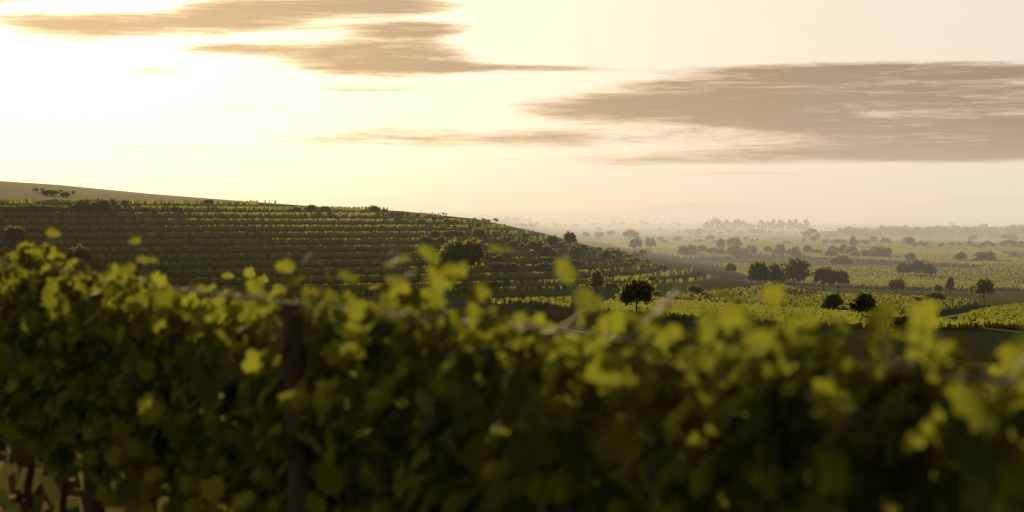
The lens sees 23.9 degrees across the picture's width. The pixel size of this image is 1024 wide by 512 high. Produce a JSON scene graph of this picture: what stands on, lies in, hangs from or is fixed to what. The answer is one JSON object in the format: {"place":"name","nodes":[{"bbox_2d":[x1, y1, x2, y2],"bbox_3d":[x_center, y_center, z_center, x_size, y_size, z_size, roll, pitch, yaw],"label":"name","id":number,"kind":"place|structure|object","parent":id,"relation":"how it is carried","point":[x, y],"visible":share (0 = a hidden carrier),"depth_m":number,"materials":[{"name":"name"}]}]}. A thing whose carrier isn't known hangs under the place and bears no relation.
{"place":"outdoors","nodes":[
{"label":"outdoors","id":0,"kind":"place"},
{"bbox_2d":[0,181,1023,511],"bbox_3d":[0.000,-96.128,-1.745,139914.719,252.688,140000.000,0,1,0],"label":"ground","id":1,"kind":"structure","parent":0,"point":[994,339],"depth_m":829.84,"materials":[{"name":"green plant"}]},
{"bbox_2d":[0,225,27,245],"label":"tree","id":2,"kind":"object","parent":1,"relation":"on","point":[11,232],"visible":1,"depth_m":730.54,"materials":[{"name":"green plant"}]},
{"bbox_2d":[2,204,27,211],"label":"bush","id":3,"kind":"object","parent":1,"relation":"on","point":[14,207],"visible":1,"depth_m":770.51,"materials":[{"name":"green plant"}]},
{"bbox_2d":[30,205,53,211],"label":"bush","id":4,"kind":"object","parent":1,"relation":"on","point":[43,209],"visible":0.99,"depth_m":777.48,"materials":[{"name":"green plant"}]},
{"bbox_2d":[33,245,56,261],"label":"tree","id":5,"kind":"object","parent":1,"relation":"on","point":[37,247],"visible":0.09,"depth_m":707.24,"materials":[{"name":"green plant"}]},
{"bbox_2d":[41,189,61,195],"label":"tree","id":6,"kind":"object","parent":1,"relation":"on","point":[48,192],"visible":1,"depth_m":812.32,"materials":[{"name":"green plant"}]},
{"bbox_2d":[60,191,71,196],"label":"tree","id":7,"kind":"object","parent":1,"relation":"on","point":[64,194],"visible":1,"depth_m":813.80,"materials":[{"name":"green plant"}]},
{"bbox_2d":[64,242,93,264],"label":"tree","id":8,"kind":"object","parent":1,"relation":"on","point":[81,253],"visible":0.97,"depth_m":713.08,"materials":[{"name":"green plant"}]},
{"bbox_2d":[73,200,92,211],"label":"tree","id":9,"kind":"object","parent":1,"relation":"on","point":[80,204],"visible":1,"depth_m":786.67,"materials":[{"name":"green plant"}]},
{"bbox_2d":[93,199,111,211],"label":"tree","id":10,"kind":"object","parent":1,"relation":"on","point":[103,204],"visible":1,"depth_m":791.55,"materials":[{"name":"green plant"}]},
{"bbox_2d":[133,206,158,212],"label":"bush","id":11,"kind":"object","parent":1,"relation":"on","point":[145,209],"visible":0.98,"depth_m":803.16,"materials":[{"name":"green plant"}]},
{"bbox_2d":[169,206,184,212],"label":"bush","id":12,"kind":"object","parent":1,"relation":"on","point":[175,209],"visible":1,"depth_m":811.04,"materials":[{"name":"green plant"}]},
{"bbox_2d":[203,199,214,205],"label":"bush","id":13,"kind":"object","parent":1,"relation":"on","point":[210,201],"visible":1,"depth_m":839.22,"materials":[{"name":"green plant"}]},
{"bbox_2d":[304,204,317,210],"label":"bush","id":14,"kind":"object","parent":1,"relation":"on","point":[310,207],"visible":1,"depth_m":854.37,"materials":[{"name":"green plant"}]},
{"bbox_2d":[318,206,331,211],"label":"bush","id":15,"kind":"object","parent":1,"relation":"on","point":[325,209],"visible":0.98,"depth_m":858.11,"materials":[{"name":"green plant"}]},
{"bbox_2d":[367,205,382,213],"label":"bush","id":16,"kind":"object","parent":1,"relation":"on","point":[373,208],"visible":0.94,"depth_m":872.73,"materials":[{"name":"green plant"}]},
{"bbox_2d":[402,220,418,224],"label":"bush","id":17,"kind":"object","parent":1,"relation":"on","point":[410,222],"visible":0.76,"depth_m":847.69,"materials":[{"name":"green plant"}]},
{"bbox_2d":[416,219,427,224],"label":"bush","id":18,"kind":"object","parent":1,"relation":"on","point":[422,221],"visible":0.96,"depth_m":853.22,"materials":[{"name":"green plant"}]},
{"bbox_2d":[418,234,435,244],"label":"bush","id":19,"kind":"object","parent":1,"relation":"on","point":[427,239],"visible":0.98,"depth_m":807.37,"materials":[{"name":"green plant"}]},
{"bbox_2d":[432,230,440,236],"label":"bush","id":20,"kind":"object","parent":1,"relation":"on","point":[436,233],"visible":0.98,"depth_m":826.12,"materials":[{"name":"green plant"}]},
{"bbox_2d":[428,226,448,231],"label":"bush","id":21,"kind":"object","parent":1,"relation":"on","point":[436,228],"visible":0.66,"depth_m":840.68,"materials":[{"name":"green plant"}]},
{"bbox_2d":[445,230,452,236],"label":"bush","id":22,"kind":"object","parent":1,"relation":"on","point":[448,233],"visible":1,"depth_m":831.04,"materials":[{"name":"green plant"}]},
{"bbox_2d":[452,230,466,236],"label":"bush","id":23,"kind":"object","parent":1,"relation":"on","point":[458,233],"visible":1,"depth_m":831.79,"materials":[{"name":"green plant"}]},
{"bbox_2d":[432,235,495,281],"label":"tree","id":24,"kind":"object","parent":1,"relation":"on","point":[457,251],"visible":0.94,"depth_m":744.44,"materials":[{"name":"green plant"}]},
{"bbox_2d":[470,227,486,236],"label":"bush","id":25,"kind":"object","parent":1,"relation":"on","point":[476,232],"visible":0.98,"depth_m":843.16,"materials":[{"name":"green plant"}]},
{"bbox_2d":[0,361,994,511],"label":"grass tufts","id":26,"kind":"object","parent":1,"relation":"on","point":[47,485],"visible":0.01,"depth_m":17.93,"materials":[{"name":"green plant"}]},
{"bbox_2d":[489,261,506,270],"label":"bush","id":27,"kind":"object","parent":1,"relation":"on","point":[500,265],"visible":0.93,"depth_m":776.76,"materials":[{"name":"green plant"}]},
{"bbox_2d":[491,255,504,262],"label":"bush","id":28,"kind":"object","parent":1,"relation":"on","point":[498,258],"visible":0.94,"depth_m":790.22,"materials":[{"name":"green plant"}]},
{"bbox_2d":[492,239,507,243],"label":"bush","id":29,"kind":"object","parent":1,"relation":"on","point":[495,241],"visible":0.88,"depth_m":838.09,"materials":[{"name":"green plant"}]},
{"bbox_2d":[77,290,931,511],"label":"vineyard posts","id":30,"kind":"object","parent":1,"relation":"on","point":[297,460],"visible":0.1,"depth_m":10.27,"materials":[{"name":"brown wood"}]},
{"bbox_2d":[496,251,512,256],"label":"bush","id":31,"kind":"object","parent":1,"relation":"on","point":[506,253],"visible":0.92,"depth_m":807.14,"materials":[{"name":"green plant"}]},
{"bbox_2d":[501,235,513,240],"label":"bush","id":32,"kind":"object","parent":1,"relation":"on","point":[508,238],"visible":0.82,"depth_m":845.90,"materials":[{"name":"green plant"}]},
{"bbox_2d":[0,198,1023,328],"bbox_3d":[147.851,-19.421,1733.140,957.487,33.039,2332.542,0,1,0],"label":"vine rows","id":33,"kind":"object","parent":1,"relation":"on","point":[1009,275],"visible":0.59,"depth_m":777.95,"materials":[{"name":"green plant"}]},
{"bbox_2d":[0,228,1023,511],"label":"vine","id":34,"kind":"object","parent":1,"relation":"on","point":[972,456],"depth_m":8.75,"materials":[{"name":"green plant"}]},
{"bbox_2d":[504,261,520,270],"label":"bush","id":35,"kind":"object","parent":1,"relation":"on","point":[513,266],"visible":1,"depth_m":779.40,"materials":[{"name":"green plant"}]},
{"bbox_2d":[505,240,519,248],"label":"bush","id":36,"kind":"object","parent":1,"relation":"on","point":[512,244],"visible":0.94,"depth_m":829.64,"materials":[{"name":"green plant"}]},
{"bbox_2d":[3,191,1023,271],"bbox_3d":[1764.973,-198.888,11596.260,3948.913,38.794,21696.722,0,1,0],"label":"tree trunks","id":37,"kind":"object","parent":1,"relation":"on","point":[780,227],"visible":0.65,"depth_m":2749.06,"materials":[{"name":"green plant"}]},
{"bbox_2d":[525,240,538,248],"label":"bush","id":38,"kind":"object","parent":1,"relation":"on","point":[532,244],"visible":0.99,"depth_m":843.25,"materials":[{"name":"green plant"}]},
{"bbox_2d":[527,258,537,263],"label":"bush","id":39,"kind":"object","parent":1,"relation":"on","point":[532,261],"visible":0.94,"depth_m":805.27,"materials":[{"name":"green plant"}]},
{"bbox_2d":[532,264,544,270],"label":"bush","id":40,"kind":"object","parent":1,"relation":"on","point":[539,267],"visible":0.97,"depth_m":790.48,"materials":[{"name":"green plant"}]},
{"bbox_2d":[539,257,553,262],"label":"bush","id":41,"kind":"object","parent":1,"relation":"on","point":[548,259],"visible":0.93,"depth_m":812.92,"materials":[{"name":"green plant"}]},
{"bbox_2d":[540,247,558,256],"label":"bush","id":42,"kind":"object","parent":1,"relation":"on","point":[553,252],"visible":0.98,"depth_m":834.51,"materials":[{"name":"green plant"}]},
{"bbox_2d":[545,234,558,245],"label":"tree","id":43,"kind":"object","parent":1,"relation":"on","point":[554,238],"visible":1,"depth_m":866.74,"materials":[{"name":"green plant"}]},
{"bbox_2d":[561,231,576,245],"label":"tree","id":44,"kind":"object","parent":1,"relation":"on","point":[571,236],"visible":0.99,"depth_m":891.18,"materials":[{"name":"green plant"}]},
{"bbox_2d":[567,245,582,252],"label":"bush","id":45,"kind":"object","parent":1,"relation":"on","point":[578,249],"visible":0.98,"depth_m":864.62,"materials":[{"name":"green plant"}]},
{"bbox_2d":[570,258,582,267],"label":"bush","id":46,"kind":"object","parent":1,"relation":"on","point":[575,261],"visible":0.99,"depth_m":821.73,"materials":[{"name":"green plant"}]},
{"bbox_2d":[586,269,607,294],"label":"tree","id":47,"kind":"object","parent":1,"relation":"on","point":[599,282],"visible":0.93,"depth_m":750.71,"materials":[{"name":"green plant"}]},
{"bbox_2d":[601,249,609,259],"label":"plain tree","id":48,"kind":"object","parent":1,"relation":"on","point":[606,253],"visible":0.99,"depth_m":876.89,"materials":[{"name":"green plant"}]},
{"bbox_2d":[603,281,618,289],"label":"bush","id":49,"kind":"object","parent":1,"relation":"on","point":[610,285],"visible":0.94,"depth_m":768.75,"materials":[{"name":"green plant"}]},
{"bbox_2d":[610,249,624,256],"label":"plain tree","id":50,"kind":"object","parent":1,"relation":"on","point":[618,253],"visible":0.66,"depth_m":904.72,"materials":[{"name":"green plant"}]},
{"bbox_2d":[612,277,658,313],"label":"tree","id":51,"kind":"object","parent":1,"relation":"on","point":[636,293],"visible":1,"depth_m":657.55,"materials":[{"name":"green plant"}]},
{"bbox_2d":[627,237,643,251],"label":"tree","id":52,"kind":"object","parent":1,"relation":"on","point":[635,243],"visible":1,"depth_m":1465.95,"materials":[{"name":"green plant"}]},
{"bbox_2d":[642,237,656,248],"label":"tree","id":53,"kind":"object","parent":1,"relation":"on","point":[647,241],"visible":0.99,"depth_m":1617.75,"materials":[{"name":"green plant"}]},
{"bbox_2d":[642,274,658,281],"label":"bush","id":54,"kind":"object","parent":1,"relation":"on","point":[652,277],"visible":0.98,"depth_m":821.86,"materials":[{"name":"green plant"}]},
{"bbox_2d":[656,264,668,270],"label":"bush","id":55,"kind":"object","parent":1,"relation":"on","point":[662,267],"visible":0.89,"depth_m":912.47,"materials":[{"name":"green plant"}]},
{"bbox_2d":[676,244,686,254],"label":"hedge","id":56,"kind":"object","parent":1,"relation":"on","point":[680,248],"visible":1,"depth_m":1421.55,"materials":[{"name":"green plant"}]},
{"bbox_2d":[679,249,693,254],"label":"tree","id":57,"kind":"object","parent":1,"relation":"on","point":[686,252],"visible":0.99,"depth_m":1417.66,"materials":[{"name":"green plant"}]},
{"bbox_2d":[685,242,697,254],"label":"tree","id":58,"kind":"object","parent":1,"relation":"on","point":[691,247],"visible":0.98,"depth_m":1420.46,"materials":[{"name":"green plant"}]},
{"bbox_2d":[686,283,704,292],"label":"bush","id":59,"kind":"object","parent":1,"relation":"on","point":[695,287],"visible":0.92,"depth_m":777.08,"materials":[{"name":"green plant"}]},
{"bbox_2d":[696,244,707,251],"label":"tree","id":60,"kind":"object","parent":1,"relation":"on","point":[701,248],"visible":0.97,"depth_m":1475.85,"materials":[{"name":"green plant"}]},
{"bbox_2d":[705,247,717,251],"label":"tree","id":61,"kind":"object","parent":1,"relation":"on","point":[712,249],"visible":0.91,"depth_m":1470.29,"materials":[{"name":"green plant"}]},
{"bbox_2d":[715,238,724,248],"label":"plain tree","id":62,"kind":"object","parent":1,"relation":"on","point":[719,243],"visible":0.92,"depth_m":1551.25,"materials":[{"name":"green plant"}]},
{"bbox_2d":[715,248,724,253],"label":"tree","id":63,"kind":"object","parent":1,"relation":"on","point":[720,251],"visible":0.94,"depth_m":1428.14,"materials":[{"name":"green plant"}]},
{"bbox_2d":[724,245,735,254],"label":"hedge","id":64,"kind":"object","parent":1,"relation":"on","point":[729,250],"visible":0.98,"depth_m":1403.89,"materials":[{"name":"green plant"}]},
{"bbox_2d":[724,263,736,275],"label":"tree","id":65,"kind":"object","parent":1,"relation":"on","point":[730,267],"visible":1,"depth_m":961.42,"materials":[{"name":"green plant"}]},
{"bbox_2d":[724,237,742,246],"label":"plain tree","id":66,"kind":"object","parent":1,"relation":"on","point":[732,241],"visible":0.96,"depth_m":1576.11,"materials":[{"name":"green plant"}]},
{"bbox_2d":[750,244,756,256],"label":"tree","id":67,"kind":"object","parent":1,"relation":"on","point":[753,249],"visible":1,"depth_m":1415.71,"materials":[{"name":"green plant"}]},
{"bbox_2d":[745,260,769,286],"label":"tree","id":68,"kind":"object","parent":1,"relation":"on","point":[757,271],"visible":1,"depth_m":828.54,"materials":[{"name":"green plant"}]},
{"bbox_2d":[762,246,771,251],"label":"tree","id":69,"kind":"object","parent":1,"relation":"on","point":[767,249],"visible":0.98,"depth_m":1452.57,"materials":[{"name":"green plant"}]},
{"bbox_2d":[541,219,1005,230],"bbox_3d":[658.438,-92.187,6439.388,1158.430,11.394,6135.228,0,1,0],"label":"farmhouse walls","id":70,"kind":"structure","parent":1,"relation":"on","point":[662,223],"depth_m":5873.30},
{"bbox_2d":[766,262,787,284],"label":"tree","id":71,"kind":"object","parent":1,"relation":"on","point":[776,274],"visible":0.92,"depth_m":839.73,"materials":[{"name":"green plant"}]},
{"bbox_2d":[771,245,784,253],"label":"hedge","id":72,"kind":"object","parent":1,"relation":"on","point":[777,249],"visible":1,"depth_m":1410.69,"materials":[{"name":"green plant"}]},
{"bbox_2d":[789,244,800,257],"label":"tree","id":73,"kind":"object","parent":1,"relation":"on","point":[794,250],"visible":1,"depth_m":1371.21,"materials":[{"name":"green plant"}]},
{"bbox_2d":[778,256,812,285],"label":"tree","id":74,"kind":"object","parent":1,"relation":"on","point":[798,269],"visible":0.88,"depth_m":860.07,"materials":[{"name":"green plant"}]},
{"bbox_2d":[803,244,812,251],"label":"tree","id":75,"kind":"object","parent":1,"relation":"on","point":[806,248],"visible":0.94,"depth_m":1428.08,"materials":[{"name":"green plant"}]},
{"bbox_2d":[808,248,823,252],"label":"plain tree","id":76,"kind":"object","parent":1,"relation":"on","point":[816,250],"visible":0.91,"depth_m":1414.85,"materials":[{"name":"green plant"}]},
{"bbox_2d":[812,265,836,288],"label":"tree","id":77,"kind":"object","parent":1,"relation":"on","point":[826,275],"visible":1,"depth_m":855.97,"materials":[{"name":"green plant"}]},
{"bbox_2d":[825,250,837,255],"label":"tree","id":78,"kind":"object","parent":1,"relation":"on","point":[831,252],"visible":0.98,"depth_m":1349.60,"materials":[{"name":"green plant"}]},
{"bbox_2d":[827,245,837,251],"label":"tree","id":79,"kind":"object","parent":1,"relation":"on","point":[829,247],"visible":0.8,"depth_m":1406.98,"materials":[{"name":"green plant"}]},
{"bbox_2d":[818,290,847,309],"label":"tree","id":80,"kind":"object","parent":1,"relation":"on","point":[835,300],"visible":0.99,"depth_m":679.59,"materials":[{"name":"green plant"}]},
{"bbox_2d":[828,256,845,264],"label":"plain tree","id":81,"kind":"object","parent":1,"relation":"on","point":[837,259],"visible":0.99,"depth_m":1194.88,"materials":[{"name":"green plant"}]},
{"bbox_2d":[831,268,851,290],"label":"tree","id":82,"kind":"object","parent":1,"relation":"on","point":[842,278],"visible":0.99,"depth_m":859.69,"materials":[{"name":"green plant"}]},
{"bbox_2d":[837,254,850,265],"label":"plain tree","id":83,"kind":"object","parent":1,"relation":"on","point":[847,260],"visible":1,"depth_m":1198.38,"materials":[{"name":"green plant"}]},
{"bbox_2d":[845,245,857,253],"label":"hedge","id":84,"kind":"object","parent":1,"relation":"on","point":[850,248],"visible":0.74,"depth_m":1384.77,"materials":[{"name":"green plant"}]},
{"bbox_2d":[849,235,857,245],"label":"plain tree","id":85,"kind":"object","parent":1,"relation":"on","point":[853,242],"visible":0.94,"depth_m":1561.79,"materials":[{"name":"green plant"}]},
{"bbox_2d":[848,291,877,314],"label":"tree","id":86,"kind":"object","parent":1,"relation":"on","point":[865,302],"visible":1,"depth_m":628.39,"materials":[{"name":"green plant"}]},
{"bbox_2d":[858,249,868,255],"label":"plain tree","id":87,"kind":"object","parent":1,"relation":"on","point":[863,252],"visible":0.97,"depth_m":1336.92,"materials":[{"name":"green plant"}]},
{"bbox_2d":[870,249,879,255],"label":"tree","id":88,"kind":"object","parent":1,"relation":"on","point":[874,252],"visible":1,"depth_m":1324.87,"materials":[{"name":"green plant"}]},
{"bbox_2d":[879,247,892,255],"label":"hedge","id":89,"kind":"object","parent":1,"relation":"on","point":[886,251],"visible":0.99,"depth_m":1325.03,"materials":[{"name":"green plant"}]},
{"bbox_2d":[885,276,907,291],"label":"tree","id":90,"kind":"object","parent":1,"relation":"on","point":[893,282],"visible":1,"depth_m":862.11,"materials":[{"name":"green plant"}]},
{"bbox_2d":[888,313,910,333],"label":"tree","id":91,"kind":"object","parent":1,"relation":"on","point":[896,323],"visible":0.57,"depth_m":554.71,"materials":[{"name":"green plant"}]},
{"bbox_2d":[896,262,910,274],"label":"tree","id":92,"kind":"object","parent":1,"relation":"on","point":[902,267],"visible":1,"depth_m":1034.08,"materials":[{"name":"green plant"}]},
{"bbox_2d":[904,236,913,245],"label":"plain tree","id":93,"kind":"object","parent":1,"relation":"on","point":[909,240],"visible":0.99,"depth_m":1589.26,"materials":[{"name":"green plant"}]},
{"bbox_2d":[904,252,915,259],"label":"tree","id":94,"kind":"object","parent":1,"relation":"on","point":[908,256],"visible":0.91,"depth_m":1252.70,"materials":[{"name":"green plant"}]},
{"bbox_2d":[907,258,923,274],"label":"tree","id":95,"kind":"object","parent":1,"relation":"on","point":[915,265],"visible":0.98,"depth_m":1033.42,"materials":[{"name":"green plant"}]},
{"bbox_2d":[911,295,923,301],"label":"bush","id":96,"kind":"object","parent":1,"relation":"on","point":[919,297],"visible":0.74,"depth_m":738.53,"materials":[{"name":"green plant"}]},
{"bbox_2d":[922,262,937,275],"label":"tree","id":97,"kind":"object","parent":1,"relation":"on","point":[929,269],"visible":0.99,"depth_m":1023.81,"materials":[{"name":"green plant"}]},
{"bbox_2d":[922,293,937,299],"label":"bush","id":98,"kind":"object","parent":1,"relation":"on","point":[929,295],"visible":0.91,"depth_m":752.85,"materials":[{"name":"green plant"}]},
{"bbox_2d":[931,283,943,292],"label":"bush","id":99,"kind":"object","parent":1,"relation":"on","point":[935,288],"visible":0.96,"depth_m":839.88,"materials":[{"name":"green plant"}]},
{"bbox_2d":[931,291,945,298],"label":"bush","id":100,"kind":"object","parent":1,"relation":"on","point":[939,295],"visible":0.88,"depth_m":752.63,"materials":[{"name":"green plant"}]},
{"bbox_2d":[944,276,955,293],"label":"tree","id":101,"kind":"object","parent":1,"relation":"on","point":[950,285],"visible":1,"depth_m":848.65,"materials":[{"name":"green plant"}]},
{"bbox_2d":[953,252,967,259],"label":"tree","id":102,"kind":"object","parent":1,"relation":"on","point":[960,256],"visible":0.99,"depth_m":1245.87,"materials":[{"name":"green plant"}]},
{"bbox_2d":[968,285,974,293],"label":"tree","id":103,"kind":"object","parent":1,"relation":"on","point":[971,289],"visible":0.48,"depth_m":841.87,"materials":[{"name":"green plant"}]},
{"bbox_2d":[969,249,997,259],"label":"tree","id":104,"kind":"object","parent":1,"relation":"on","point":[984,255],"visible":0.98,"depth_m":1242.16,"materials":[{"name":"green plant"}]},
{"bbox_2d":[974,277,997,300],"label":"tree","id":105,"kind":"object","parent":1,"relation":"on","point":[984,286],"visible":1,"depth_m":775.18,"materials":[{"name":"green plant"}]},
{"bbox_2d":[0,0,1023,212],"label":"sky","id":106,"kind":"structure","parent":0,"point":[506,106],"materials":[{"name":"beige"}]},
{"bbox_2d":[1,187,1023,271],"bbox_3d":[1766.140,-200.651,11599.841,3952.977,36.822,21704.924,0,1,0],"label":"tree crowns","id":107,"kind":"object","parent":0,"point":[981,230],"visible":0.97,"depth_m":2428.02,"materials":[{"name":"green plant"}]},
{"bbox_2d":[1,270,1023,507],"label":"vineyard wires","id":108,"kind":"object","parent":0,"point":[609,338],"visible":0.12,"depth_m":7.90,"materials":[{"name":"grey metal"}]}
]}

